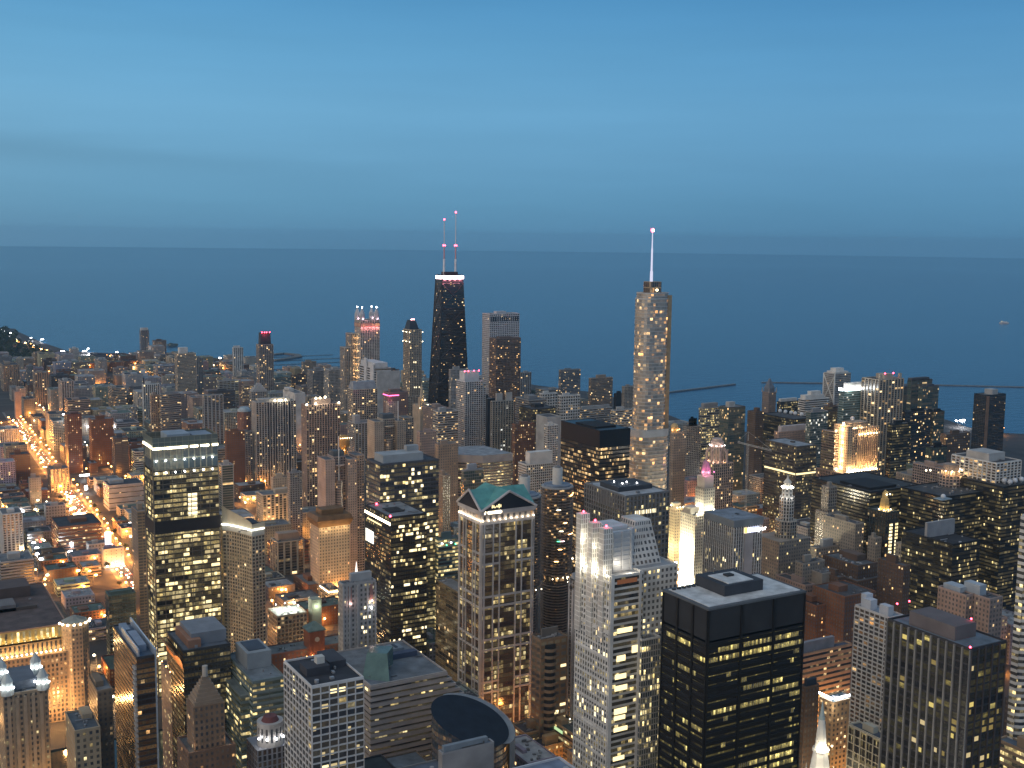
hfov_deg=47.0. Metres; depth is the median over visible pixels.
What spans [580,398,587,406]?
city block
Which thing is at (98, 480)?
building
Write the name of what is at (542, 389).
city block
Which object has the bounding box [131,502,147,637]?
apartment tower
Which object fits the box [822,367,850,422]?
office tower
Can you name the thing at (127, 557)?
pavement
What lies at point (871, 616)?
apartment tower
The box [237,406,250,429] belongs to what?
apartment tower
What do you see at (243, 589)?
apartment tower
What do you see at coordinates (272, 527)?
city block
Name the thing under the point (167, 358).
city block
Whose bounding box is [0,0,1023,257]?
sky
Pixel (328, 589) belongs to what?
building
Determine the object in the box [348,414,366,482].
apartment tower
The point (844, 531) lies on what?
office tower
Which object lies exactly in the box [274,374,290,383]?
apartment block
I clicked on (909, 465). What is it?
office block
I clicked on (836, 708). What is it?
office block
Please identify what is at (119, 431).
city block
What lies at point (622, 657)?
window
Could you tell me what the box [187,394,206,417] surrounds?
city block
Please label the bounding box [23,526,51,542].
building
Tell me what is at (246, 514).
building
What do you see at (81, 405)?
city block
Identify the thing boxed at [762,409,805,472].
office block
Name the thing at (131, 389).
building
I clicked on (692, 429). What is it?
office tower
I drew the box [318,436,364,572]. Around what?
apartment tower
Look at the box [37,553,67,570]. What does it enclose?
building
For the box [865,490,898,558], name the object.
office tower
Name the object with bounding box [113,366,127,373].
apartment block
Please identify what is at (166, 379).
apartment block
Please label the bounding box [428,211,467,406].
skyscraper
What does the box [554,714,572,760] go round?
building
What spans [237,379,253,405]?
city block
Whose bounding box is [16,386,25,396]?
city block
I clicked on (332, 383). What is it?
apartment tower
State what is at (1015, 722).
office tower
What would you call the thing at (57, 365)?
city block
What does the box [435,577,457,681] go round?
office block
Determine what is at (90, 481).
building
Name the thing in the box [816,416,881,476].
ribbed tower
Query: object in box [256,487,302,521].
apartment block
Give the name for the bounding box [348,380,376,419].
apartment tower
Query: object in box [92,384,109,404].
city block
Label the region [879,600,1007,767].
office tower
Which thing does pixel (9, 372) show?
apartment block
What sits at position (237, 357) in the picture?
apartment tower
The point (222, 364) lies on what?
city block
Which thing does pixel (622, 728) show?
window
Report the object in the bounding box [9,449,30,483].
apartment block
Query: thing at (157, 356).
building
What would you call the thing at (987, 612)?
office tower
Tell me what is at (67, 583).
building
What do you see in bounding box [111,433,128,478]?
apartment tower
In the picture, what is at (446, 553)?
building
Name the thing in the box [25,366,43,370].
city block
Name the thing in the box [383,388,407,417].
office tower
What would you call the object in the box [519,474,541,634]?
round tower
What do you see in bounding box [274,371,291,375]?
city block
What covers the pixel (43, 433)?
city block
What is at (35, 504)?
building
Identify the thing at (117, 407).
city block
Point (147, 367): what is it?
city block
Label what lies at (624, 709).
window
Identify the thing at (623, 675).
window
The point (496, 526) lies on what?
office tower
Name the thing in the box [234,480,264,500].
building
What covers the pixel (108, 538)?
billboard
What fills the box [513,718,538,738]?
building
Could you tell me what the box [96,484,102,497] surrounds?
building
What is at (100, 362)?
apartment block
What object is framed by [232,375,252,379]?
city block
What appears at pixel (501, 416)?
apartment tower
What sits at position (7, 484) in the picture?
building
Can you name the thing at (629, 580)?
window
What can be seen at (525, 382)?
apartment block
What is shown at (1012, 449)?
ground
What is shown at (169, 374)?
building
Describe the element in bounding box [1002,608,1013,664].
city block
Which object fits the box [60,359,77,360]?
city block
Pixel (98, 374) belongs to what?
city block
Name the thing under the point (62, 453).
city block
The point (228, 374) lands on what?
building
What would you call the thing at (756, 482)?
city block
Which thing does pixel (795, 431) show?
office block
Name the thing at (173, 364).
city block
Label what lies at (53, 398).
city block
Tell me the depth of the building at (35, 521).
1608.80 m
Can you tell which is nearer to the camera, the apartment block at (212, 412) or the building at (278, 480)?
the building at (278, 480)
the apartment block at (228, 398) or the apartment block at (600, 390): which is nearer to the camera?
the apartment block at (228, 398)
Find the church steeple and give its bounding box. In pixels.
[806,701,833,767]
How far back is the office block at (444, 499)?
1480.65 m
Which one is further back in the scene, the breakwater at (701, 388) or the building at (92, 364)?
the building at (92, 364)
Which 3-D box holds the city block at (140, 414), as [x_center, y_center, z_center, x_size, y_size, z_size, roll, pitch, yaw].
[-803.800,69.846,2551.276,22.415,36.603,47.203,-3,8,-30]
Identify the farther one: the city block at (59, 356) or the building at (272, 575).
the city block at (59, 356)
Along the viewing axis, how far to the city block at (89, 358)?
3645.89 m
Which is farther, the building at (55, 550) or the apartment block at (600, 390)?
the apartment block at (600, 390)
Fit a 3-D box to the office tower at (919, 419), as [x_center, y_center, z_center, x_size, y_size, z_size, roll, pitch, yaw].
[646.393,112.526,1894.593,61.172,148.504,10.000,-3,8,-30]
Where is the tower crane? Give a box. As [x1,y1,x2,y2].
[738,432,770,511]
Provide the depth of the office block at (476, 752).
682.34 m
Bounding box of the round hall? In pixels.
[385,693,514,767]
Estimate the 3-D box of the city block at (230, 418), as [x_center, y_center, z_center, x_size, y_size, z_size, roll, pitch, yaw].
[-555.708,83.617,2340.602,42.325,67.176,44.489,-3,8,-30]
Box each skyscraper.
[340,306,379,409]
[403,319,424,416]
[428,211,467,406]
[482,311,519,395]
[628,228,671,488]
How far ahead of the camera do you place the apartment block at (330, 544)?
1355.76 m
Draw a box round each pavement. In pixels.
[2,412,126,587]
[21,419,132,566]
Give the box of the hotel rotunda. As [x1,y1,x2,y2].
[925,463,962,486]
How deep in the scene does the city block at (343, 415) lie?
2436.76 m
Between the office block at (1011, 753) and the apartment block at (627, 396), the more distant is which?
the apartment block at (627, 396)
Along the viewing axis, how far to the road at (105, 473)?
2020.78 m
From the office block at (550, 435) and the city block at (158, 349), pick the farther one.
the city block at (158, 349)
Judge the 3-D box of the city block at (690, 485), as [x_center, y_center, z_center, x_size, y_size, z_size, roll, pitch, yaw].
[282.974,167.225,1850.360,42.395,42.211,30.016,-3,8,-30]
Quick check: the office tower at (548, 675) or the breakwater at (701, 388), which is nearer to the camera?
the office tower at (548, 675)
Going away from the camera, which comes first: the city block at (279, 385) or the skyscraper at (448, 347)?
the skyscraper at (448, 347)
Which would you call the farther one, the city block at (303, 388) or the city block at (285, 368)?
the city block at (285, 368)
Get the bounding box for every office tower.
[0,653,50,767]
[113,617,158,767]
[143,428,220,697]
[283,649,363,767]
[338,570,376,650]
[365,500,426,655]
[366,444,438,628]
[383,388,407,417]
[456,482,536,721]
[489,336,520,422]
[514,756,574,767]
[531,626,566,737]
[561,418,630,579]
[566,572,574,717]
[572,510,677,767]
[584,478,669,558]
[657,568,806,767]
[683,416,700,475]
[698,402,718,459]
[702,507,765,573]
[718,401,744,490]
[745,407,763,489]
[762,437,816,531]
[777,397,797,414]
[805,408,827,476]
[810,471,917,553]
[814,481,840,544]
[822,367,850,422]
[823,513,863,552]
[823,549,877,598]
[824,403,837,430]
[838,381,860,423]
[860,372,903,475]
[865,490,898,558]
[876,553,910,614]
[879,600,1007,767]
[885,420,910,477]
[898,482,982,541]
[900,518,980,613]
[902,408,931,462]
[903,386,906,409]
[906,376,932,409]
[917,384,938,409]
[925,442,946,462]
[930,408,944,444]
[937,581,974,619]
[940,430,969,462]
[960,476,1023,611]
[964,580,1002,637]
[971,388,1005,450]
[1006,514,1023,738]
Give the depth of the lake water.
6895.33 m
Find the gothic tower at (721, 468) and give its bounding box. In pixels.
[699,438,733,509]
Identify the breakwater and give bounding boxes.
[669,383,735,392]
[761,382,1023,387]
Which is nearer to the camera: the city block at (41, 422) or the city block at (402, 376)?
the city block at (41, 422)
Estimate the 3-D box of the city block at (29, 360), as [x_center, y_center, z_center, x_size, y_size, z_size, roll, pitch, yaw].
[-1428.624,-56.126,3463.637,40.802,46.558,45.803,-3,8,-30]
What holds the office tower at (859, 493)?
on the ground at (1012, 449)
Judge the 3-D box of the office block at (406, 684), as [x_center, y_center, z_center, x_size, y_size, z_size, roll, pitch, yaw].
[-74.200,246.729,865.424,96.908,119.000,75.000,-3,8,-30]
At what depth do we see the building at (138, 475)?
1962.58 m
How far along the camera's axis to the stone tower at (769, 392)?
2025.70 m
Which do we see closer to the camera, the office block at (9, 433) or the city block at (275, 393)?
the office block at (9, 433)
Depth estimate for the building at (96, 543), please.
1510.21 m
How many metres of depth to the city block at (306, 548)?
1486.43 m
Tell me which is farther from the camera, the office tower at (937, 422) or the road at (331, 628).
the office tower at (937, 422)
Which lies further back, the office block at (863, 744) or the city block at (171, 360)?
the city block at (171, 360)
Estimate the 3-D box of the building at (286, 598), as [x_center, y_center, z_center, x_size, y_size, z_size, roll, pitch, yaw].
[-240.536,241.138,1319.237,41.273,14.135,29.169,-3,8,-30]
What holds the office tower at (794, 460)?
on the ground at (1012, 449)
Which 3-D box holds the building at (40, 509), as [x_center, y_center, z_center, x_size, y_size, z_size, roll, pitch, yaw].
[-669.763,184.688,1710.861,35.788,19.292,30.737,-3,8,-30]
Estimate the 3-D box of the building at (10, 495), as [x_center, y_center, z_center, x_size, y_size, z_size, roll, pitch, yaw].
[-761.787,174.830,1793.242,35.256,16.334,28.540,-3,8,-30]
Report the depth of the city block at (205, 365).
3420.07 m
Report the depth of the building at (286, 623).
1161.02 m
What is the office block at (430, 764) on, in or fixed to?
on the ground at (1007, 680)
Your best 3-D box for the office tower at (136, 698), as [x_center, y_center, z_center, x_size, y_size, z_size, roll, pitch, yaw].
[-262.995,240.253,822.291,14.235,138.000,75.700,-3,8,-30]
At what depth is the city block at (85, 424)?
2407.69 m
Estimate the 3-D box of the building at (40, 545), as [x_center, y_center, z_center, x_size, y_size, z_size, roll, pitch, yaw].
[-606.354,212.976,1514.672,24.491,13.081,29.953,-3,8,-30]
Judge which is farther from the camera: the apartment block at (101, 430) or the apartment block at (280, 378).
the apartment block at (280, 378)
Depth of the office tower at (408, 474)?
1172.96 m
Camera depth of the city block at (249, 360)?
3538.06 m
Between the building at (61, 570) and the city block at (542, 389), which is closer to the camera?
the building at (61, 570)
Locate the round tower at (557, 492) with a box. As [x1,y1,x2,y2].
[540,465,573,645]
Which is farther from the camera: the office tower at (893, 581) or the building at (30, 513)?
the building at (30, 513)
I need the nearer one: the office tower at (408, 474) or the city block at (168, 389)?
the office tower at (408, 474)
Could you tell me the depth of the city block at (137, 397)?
2643.45 m
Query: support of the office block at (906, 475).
on the ground at (1012, 449)
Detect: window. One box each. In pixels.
[366,528,373,543]
[613,755,623,761]
[614,707,626,714]
[614,714,624,720]
[614,725,626,732]
[615,673,625,679]
[615,684,626,691]
[617,577,636,584]
[617,626,631,633]
[617,654,625,661]
[632,645,637,652]
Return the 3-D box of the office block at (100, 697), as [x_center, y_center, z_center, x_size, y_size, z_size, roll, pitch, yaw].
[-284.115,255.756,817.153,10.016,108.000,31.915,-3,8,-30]
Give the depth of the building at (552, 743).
895.80 m
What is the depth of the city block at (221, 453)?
2020.98 m
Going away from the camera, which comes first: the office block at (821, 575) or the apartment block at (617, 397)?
the office block at (821, 575)
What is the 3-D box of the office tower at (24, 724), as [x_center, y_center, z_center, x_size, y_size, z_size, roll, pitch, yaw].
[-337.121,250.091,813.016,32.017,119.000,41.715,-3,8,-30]
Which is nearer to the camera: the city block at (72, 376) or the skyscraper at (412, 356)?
the skyscraper at (412, 356)
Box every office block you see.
[0,425,19,442]
[0,550,34,583]
[65,706,101,767]
[88,672,114,767]
[103,478,143,510]
[105,587,136,654]
[140,369,147,375]
[158,616,230,767]
[161,660,172,767]
[217,378,238,407]
[226,638,283,767]
[249,383,267,430]
[270,529,304,574]
[283,387,304,447]
[337,640,463,760]
[359,357,399,416]
[364,754,395,767]
[399,759,437,767]
[417,428,435,456]
[423,403,450,429]
[433,407,457,442]
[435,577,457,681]
[438,469,450,536]
[438,735,493,767]
[458,445,512,510]
[461,463,482,494]
[485,394,494,446]
[511,421,534,484]
[515,394,546,422]
[518,449,552,493]
[519,403,555,449]
[536,413,560,465]
[539,391,557,414]
[544,422,557,466]
[558,393,579,465]
[580,404,611,422]
[611,406,632,426]
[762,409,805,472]
[774,424,805,441]
[776,573,814,591]
[795,554,824,581]
[798,390,829,415]
[799,677,818,767]
[802,635,851,726]
[804,591,825,640]
[810,537,838,558]
[811,567,830,584]
[812,580,875,693]
[818,690,849,767]
[829,568,844,581]
[846,721,880,767]
[867,532,881,571]
[895,538,901,560]
[896,468,912,481]
[906,461,923,469]
[912,460,942,483]
[951,448,1021,482]
[999,735,1023,767]
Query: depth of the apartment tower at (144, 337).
4024.95 m
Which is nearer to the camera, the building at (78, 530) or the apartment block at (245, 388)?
the building at (78, 530)
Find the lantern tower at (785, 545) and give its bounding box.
[761,475,810,578]
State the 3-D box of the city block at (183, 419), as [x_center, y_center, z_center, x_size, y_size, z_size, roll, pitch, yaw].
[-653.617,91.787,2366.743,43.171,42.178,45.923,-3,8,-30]
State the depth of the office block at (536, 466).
1454.40 m
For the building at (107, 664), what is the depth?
1095.97 m
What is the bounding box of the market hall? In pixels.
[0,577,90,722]
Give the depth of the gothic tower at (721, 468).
1590.93 m
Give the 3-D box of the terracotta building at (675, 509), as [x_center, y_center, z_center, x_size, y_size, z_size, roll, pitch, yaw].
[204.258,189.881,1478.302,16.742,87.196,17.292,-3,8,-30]
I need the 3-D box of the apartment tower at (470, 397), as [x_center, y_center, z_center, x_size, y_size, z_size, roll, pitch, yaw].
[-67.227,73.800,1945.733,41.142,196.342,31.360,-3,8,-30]
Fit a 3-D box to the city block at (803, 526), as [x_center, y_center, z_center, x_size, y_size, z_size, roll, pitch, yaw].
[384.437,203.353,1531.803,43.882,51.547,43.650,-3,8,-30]
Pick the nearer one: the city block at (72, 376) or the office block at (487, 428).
the office block at (487, 428)
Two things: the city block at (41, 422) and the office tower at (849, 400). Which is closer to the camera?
the office tower at (849, 400)
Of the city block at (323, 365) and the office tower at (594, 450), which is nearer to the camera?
the office tower at (594, 450)
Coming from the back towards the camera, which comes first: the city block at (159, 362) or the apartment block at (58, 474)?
the city block at (159, 362)
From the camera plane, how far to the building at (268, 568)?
1420.79 m
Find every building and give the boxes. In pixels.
[0,483,16,486]
[0,485,20,492]
[0,491,24,506]
[0,497,28,507]
[6,502,31,511]
[19,479,42,492]
[23,511,38,516]
[23,515,45,527]
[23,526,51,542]
[24,486,49,499]
[24,527,42,547]
[29,542,51,557]
[30,413,44,424]
[34,501,56,510]
[34,546,66,561]
[36,504,43,515]
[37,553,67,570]
[43,561,77,581]
[44,502,65,524]
[46,365,52,373]
[51,513,101,552]
[53,575,89,596]
[61,587,94,609]
[69,548,101,566]
[70,602,105,619]
[79,559,100,576]
[86,460,97,472]
[86,539,107,552]
[87,475,108,486]
[89,362,94,367]
[89,618,105,640]
[93,475,118,492]
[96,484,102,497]
[101,654,114,685]
[102,544,123,568]
[110,353,125,359]
[112,515,128,532]
[116,502,144,515]
[117,523,131,537]
[121,358,138,366]
[124,507,144,522]
[127,471,143,482]
[129,364,143,370]
[129,386,141,394]
[142,359,158,363]
[148,369,153,375]
[154,354,163,360]
[158,373,174,382]
[213,360,218,366]
[219,508,249,523]
[220,372,232,378]
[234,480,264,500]
[236,512,254,519]
[240,490,264,504]
[265,565,274,571]
[265,571,284,579]
[265,578,294,598]
[268,596,321,645]
[268,621,337,673]
[271,473,286,489]
[275,589,318,606]
[293,572,317,593]
[296,596,337,625]
[320,582,337,597]
[427,627,435,661]
[435,440,457,521]
[435,531,457,629]
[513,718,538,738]
[534,732,562,757]
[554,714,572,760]
[567,748,572,764]
[668,502,683,569]
[678,459,714,585]
[1002,695,1008,735]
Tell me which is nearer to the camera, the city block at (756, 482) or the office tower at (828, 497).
the office tower at (828, 497)
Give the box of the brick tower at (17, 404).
[14,390,21,418]
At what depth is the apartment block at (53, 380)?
2915.26 m
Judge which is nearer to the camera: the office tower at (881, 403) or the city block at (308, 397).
the office tower at (881, 403)
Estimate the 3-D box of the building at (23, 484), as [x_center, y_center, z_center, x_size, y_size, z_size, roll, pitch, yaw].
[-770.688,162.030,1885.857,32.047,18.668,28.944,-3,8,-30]
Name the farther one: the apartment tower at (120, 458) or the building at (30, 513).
the apartment tower at (120, 458)
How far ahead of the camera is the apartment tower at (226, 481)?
1759.95 m
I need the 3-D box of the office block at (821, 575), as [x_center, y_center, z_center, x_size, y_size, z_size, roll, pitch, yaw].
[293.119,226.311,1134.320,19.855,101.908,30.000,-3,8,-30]
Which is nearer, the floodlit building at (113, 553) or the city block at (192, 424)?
the floodlit building at (113, 553)
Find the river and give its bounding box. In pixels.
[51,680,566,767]
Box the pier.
[274,353,301,360]
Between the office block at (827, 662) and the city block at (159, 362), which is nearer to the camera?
the office block at (827, 662)
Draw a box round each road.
[4,412,133,588]
[34,571,115,730]
[36,406,271,614]
[53,592,104,600]
[69,456,301,476]
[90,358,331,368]
[92,664,100,668]
[110,461,668,521]
[234,500,309,558]
[266,570,678,640]
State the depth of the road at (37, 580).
1111.13 m
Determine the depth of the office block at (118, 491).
1769.03 m
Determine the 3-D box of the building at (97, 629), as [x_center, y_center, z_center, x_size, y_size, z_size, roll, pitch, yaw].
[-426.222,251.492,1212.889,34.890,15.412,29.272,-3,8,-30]
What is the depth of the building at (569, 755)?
859.30 m
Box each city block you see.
[0,442,15,458]
[0,458,15,483]
[3,442,26,458]
[9,385,15,400]
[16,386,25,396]
[17,357,34,368]
[20,369,25,382]
[21,396,35,416]
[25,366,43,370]
[25,383,32,395]
[37,352,54,365]
[38,417,45,430]
[40,426,45,441]
[45,410,65,446]
[47,387,58,410]
[49,417,64,451]
[52,361,71,373]
[56,353,73,360]
[56,369,74,373]
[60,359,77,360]
[60,442,86,462]
[64,397,90,415]
[68,373,77,380]
[70,360,88,373]
[74,381,87,385]
[74,385,92,396]
[75,374,94,384]
[77,369,84,373]
[78,355,95,361]
[81,415,94,435]
[85,368,105,383]
[88,397,102,406]
[90,353,106,355]
[90,406,114,415]
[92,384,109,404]
[95,355,110,357]
[97,357,114,360]
[105,409,133,419]
[107,360,122,371]
[108,385,126,406]
[112,405,131,409]
[113,373,121,384]
[113,419,138,429]
[114,429,125,435]
[118,354,135,359]
[119,426,146,437]
[122,372,142,390]
[128,437,143,447]
[131,448,143,471]
[133,389,141,406]
[137,350,153,363]
[137,407,142,425]
[143,375,160,383]
[144,364,153,371]
[144,420,150,431]
[148,345,164,353]
[153,364,172,375]
[155,361,166,363]
[160,354,173,361]
[160,383,174,392]
[162,386,174,392]
[166,355,173,362]
[166,363,174,373]
[169,357,174,362]
[173,390,197,417]
[181,418,197,428]
[182,419,202,429]
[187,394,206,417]
[193,406,201,419]
[196,355,212,367]
[203,360,208,369]
[203,369,219,374]
[203,374,220,388]
[218,445,224,462]
[219,360,231,369]
[223,354,231,359]
[224,408,237,442]
[226,362,231,370]
[230,363,248,371]
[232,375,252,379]
[237,369,256,384]
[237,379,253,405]
[243,356,255,364]
[249,364,255,370]
[258,519,291,553]
[267,536,308,563]
[268,390,282,397]
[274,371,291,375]
[274,382,290,389]
[282,366,299,371]
[290,367,300,374]
[295,384,306,393]
[297,458,301,470]
[302,506,317,538]
[305,394,321,402]
[316,363,330,368]
[340,410,347,422]
[340,422,347,434]
[401,370,423,385]
[422,378,428,402]
[450,521,457,534]
[456,681,480,697]
[515,734,556,766]
[535,387,557,413]
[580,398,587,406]
[668,420,688,446]
[684,475,696,496]
[684,496,694,504]
[732,489,759,503]
[732,501,756,513]
[749,473,763,502]
[753,513,768,532]
[755,503,762,515]
[797,517,809,536]
[1000,615,1006,639]
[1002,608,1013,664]
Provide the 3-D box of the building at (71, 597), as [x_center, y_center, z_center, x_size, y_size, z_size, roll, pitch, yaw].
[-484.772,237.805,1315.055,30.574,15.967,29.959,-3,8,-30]
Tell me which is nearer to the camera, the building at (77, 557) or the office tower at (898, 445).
the building at (77, 557)
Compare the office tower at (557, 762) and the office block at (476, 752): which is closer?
the office tower at (557, 762)
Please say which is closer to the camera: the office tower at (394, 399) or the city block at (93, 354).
the office tower at (394, 399)
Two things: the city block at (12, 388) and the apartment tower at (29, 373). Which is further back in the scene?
the apartment tower at (29, 373)
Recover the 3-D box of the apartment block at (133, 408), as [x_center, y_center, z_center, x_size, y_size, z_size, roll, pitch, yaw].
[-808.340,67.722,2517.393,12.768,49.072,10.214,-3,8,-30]
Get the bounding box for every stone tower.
[247,713,284,767]
[669,423,685,507]
[762,378,776,412]
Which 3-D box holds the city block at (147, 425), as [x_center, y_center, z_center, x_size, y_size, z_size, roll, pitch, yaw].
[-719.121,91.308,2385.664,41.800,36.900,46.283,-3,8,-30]
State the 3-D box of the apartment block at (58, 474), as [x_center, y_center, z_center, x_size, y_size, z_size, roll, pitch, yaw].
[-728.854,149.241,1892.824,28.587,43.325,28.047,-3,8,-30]
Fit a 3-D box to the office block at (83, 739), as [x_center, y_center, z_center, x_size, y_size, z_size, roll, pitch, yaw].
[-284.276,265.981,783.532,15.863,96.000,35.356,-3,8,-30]
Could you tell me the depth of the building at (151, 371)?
3357.59 m
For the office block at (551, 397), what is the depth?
2077.53 m
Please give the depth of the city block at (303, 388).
2768.86 m
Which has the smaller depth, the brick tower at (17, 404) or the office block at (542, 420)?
the office block at (542, 420)
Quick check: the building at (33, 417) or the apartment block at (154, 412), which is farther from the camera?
the building at (33, 417)
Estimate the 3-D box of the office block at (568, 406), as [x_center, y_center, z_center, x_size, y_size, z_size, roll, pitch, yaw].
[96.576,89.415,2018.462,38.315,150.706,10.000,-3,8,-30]
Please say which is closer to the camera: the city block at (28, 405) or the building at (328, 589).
the building at (328, 589)
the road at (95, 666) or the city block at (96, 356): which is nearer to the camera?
the road at (95, 666)
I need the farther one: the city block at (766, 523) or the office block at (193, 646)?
the city block at (766, 523)
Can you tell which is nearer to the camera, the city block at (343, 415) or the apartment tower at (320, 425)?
the apartment tower at (320, 425)
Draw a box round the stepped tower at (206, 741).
[177,665,235,767]
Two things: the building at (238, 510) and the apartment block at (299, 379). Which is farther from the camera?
the apartment block at (299, 379)
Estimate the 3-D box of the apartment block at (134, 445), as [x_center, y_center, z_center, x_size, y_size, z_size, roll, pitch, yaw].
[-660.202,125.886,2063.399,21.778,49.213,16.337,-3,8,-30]
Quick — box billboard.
[105,531,110,544]
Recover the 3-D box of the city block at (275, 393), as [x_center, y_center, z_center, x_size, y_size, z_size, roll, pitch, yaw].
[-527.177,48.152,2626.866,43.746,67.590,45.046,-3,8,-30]
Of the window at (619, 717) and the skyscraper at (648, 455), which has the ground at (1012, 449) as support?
the skyscraper at (648, 455)
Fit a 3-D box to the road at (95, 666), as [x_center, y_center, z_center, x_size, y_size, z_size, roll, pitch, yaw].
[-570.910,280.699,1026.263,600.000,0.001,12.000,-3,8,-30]
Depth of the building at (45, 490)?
1835.58 m
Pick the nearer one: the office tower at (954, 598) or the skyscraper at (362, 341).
the office tower at (954, 598)
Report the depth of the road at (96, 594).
1347.30 m
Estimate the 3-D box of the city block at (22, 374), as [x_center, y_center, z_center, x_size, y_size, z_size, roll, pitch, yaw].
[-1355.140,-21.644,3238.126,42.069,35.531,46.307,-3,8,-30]
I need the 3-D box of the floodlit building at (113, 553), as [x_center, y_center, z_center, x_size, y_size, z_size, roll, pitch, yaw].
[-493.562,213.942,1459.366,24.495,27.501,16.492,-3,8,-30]
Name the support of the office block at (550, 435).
on the ground at (1012, 449)
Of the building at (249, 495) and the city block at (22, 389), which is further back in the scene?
the city block at (22, 389)
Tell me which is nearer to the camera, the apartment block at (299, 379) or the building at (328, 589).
the building at (328, 589)
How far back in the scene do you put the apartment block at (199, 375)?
2824.03 m
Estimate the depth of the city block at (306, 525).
1608.50 m
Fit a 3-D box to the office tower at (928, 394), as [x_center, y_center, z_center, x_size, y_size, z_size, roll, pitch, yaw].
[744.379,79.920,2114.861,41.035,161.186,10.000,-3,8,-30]
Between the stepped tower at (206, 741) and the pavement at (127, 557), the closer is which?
the stepped tower at (206, 741)
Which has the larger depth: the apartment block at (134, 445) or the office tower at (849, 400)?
the apartment block at (134, 445)
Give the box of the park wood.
[0,326,56,356]
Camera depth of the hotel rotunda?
1322.23 m
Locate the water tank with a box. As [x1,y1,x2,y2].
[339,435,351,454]
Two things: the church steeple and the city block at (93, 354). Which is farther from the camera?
the city block at (93, 354)
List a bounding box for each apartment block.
[0,355,11,377]
[0,361,19,391]
[0,506,23,552]
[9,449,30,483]
[16,356,23,369]
[28,473,41,504]
[33,351,40,365]
[33,370,48,405]
[42,357,56,370]
[47,463,69,492]
[49,372,68,386]
[58,378,73,409]
[64,411,82,473]
[88,415,113,465]
[94,357,106,372]
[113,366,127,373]
[126,395,132,404]
[128,442,141,470]
[130,404,137,420]
[150,392,159,431]
[152,339,166,350]
[159,392,180,430]
[161,375,173,383]
[196,356,203,393]
[202,394,223,443]
[208,388,234,408]
[224,428,245,481]
[241,382,253,405]
[244,429,252,480]
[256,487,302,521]
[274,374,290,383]
[291,373,306,388]
[301,360,315,373]
[306,505,352,596]
[520,371,530,395]
[558,368,580,394]
[588,374,612,406]
[613,391,621,408]
[621,384,632,407]
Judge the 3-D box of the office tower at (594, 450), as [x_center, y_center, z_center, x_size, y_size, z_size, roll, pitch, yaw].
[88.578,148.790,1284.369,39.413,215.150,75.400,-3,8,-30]
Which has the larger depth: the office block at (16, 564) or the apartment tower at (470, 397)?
the apartment tower at (470, 397)
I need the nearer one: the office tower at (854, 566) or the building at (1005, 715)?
the building at (1005, 715)
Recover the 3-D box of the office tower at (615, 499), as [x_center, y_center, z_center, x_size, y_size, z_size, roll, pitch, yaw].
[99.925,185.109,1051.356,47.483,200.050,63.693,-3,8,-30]
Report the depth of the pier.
4000.81 m
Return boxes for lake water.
[0,246,1023,433]
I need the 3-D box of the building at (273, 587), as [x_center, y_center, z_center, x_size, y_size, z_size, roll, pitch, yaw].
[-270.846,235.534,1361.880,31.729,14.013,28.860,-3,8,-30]
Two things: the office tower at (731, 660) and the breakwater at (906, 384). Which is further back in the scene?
the breakwater at (906, 384)
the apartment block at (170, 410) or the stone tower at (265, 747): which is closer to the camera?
the stone tower at (265, 747)
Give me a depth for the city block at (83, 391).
2693.48 m
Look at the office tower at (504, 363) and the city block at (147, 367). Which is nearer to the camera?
the office tower at (504, 363)
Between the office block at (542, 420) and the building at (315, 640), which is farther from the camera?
the office block at (542, 420)
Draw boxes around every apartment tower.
[26,364,32,382]
[69,347,78,359]
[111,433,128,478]
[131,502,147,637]
[139,327,148,349]
[142,381,159,426]
[174,347,196,391]
[218,460,233,509]
[220,505,265,651]
[232,345,243,375]
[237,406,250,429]
[251,397,296,485]
[256,332,273,390]
[287,469,302,536]
[301,396,339,506]
[307,367,323,397]
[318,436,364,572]
[324,367,339,401]
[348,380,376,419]
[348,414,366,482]
[367,408,413,457]
[449,366,467,408]
[456,370,485,446]
[490,392,513,451]
[849,592,903,730]
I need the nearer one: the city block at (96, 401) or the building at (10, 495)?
the building at (10, 495)
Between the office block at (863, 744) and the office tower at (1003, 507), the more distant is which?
the office tower at (1003, 507)
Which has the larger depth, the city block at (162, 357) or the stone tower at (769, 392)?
the city block at (162, 357)
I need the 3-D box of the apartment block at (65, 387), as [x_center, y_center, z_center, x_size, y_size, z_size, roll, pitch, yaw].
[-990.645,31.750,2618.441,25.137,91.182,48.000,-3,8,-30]
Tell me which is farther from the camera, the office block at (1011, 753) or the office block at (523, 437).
the office block at (523, 437)
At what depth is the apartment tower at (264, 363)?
2712.20 m
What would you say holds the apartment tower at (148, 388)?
on the ground at (1012, 449)
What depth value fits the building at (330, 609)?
1256.17 m
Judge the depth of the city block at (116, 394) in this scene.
2666.58 m
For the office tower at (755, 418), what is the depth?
1940.85 m
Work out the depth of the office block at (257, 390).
2324.29 m
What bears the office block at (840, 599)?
on the ground at (1007, 680)
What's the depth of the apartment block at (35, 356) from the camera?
3635.43 m
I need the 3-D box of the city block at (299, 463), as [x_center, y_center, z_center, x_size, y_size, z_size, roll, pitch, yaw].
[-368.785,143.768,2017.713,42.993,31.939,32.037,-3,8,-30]
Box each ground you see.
[0,329,1023,750]
[159,664,1010,767]
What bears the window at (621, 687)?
in the office tower at (625, 573)
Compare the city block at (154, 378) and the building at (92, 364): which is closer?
the city block at (154, 378)
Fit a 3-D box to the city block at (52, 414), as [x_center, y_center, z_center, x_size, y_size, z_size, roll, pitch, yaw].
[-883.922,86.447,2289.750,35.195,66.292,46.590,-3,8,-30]

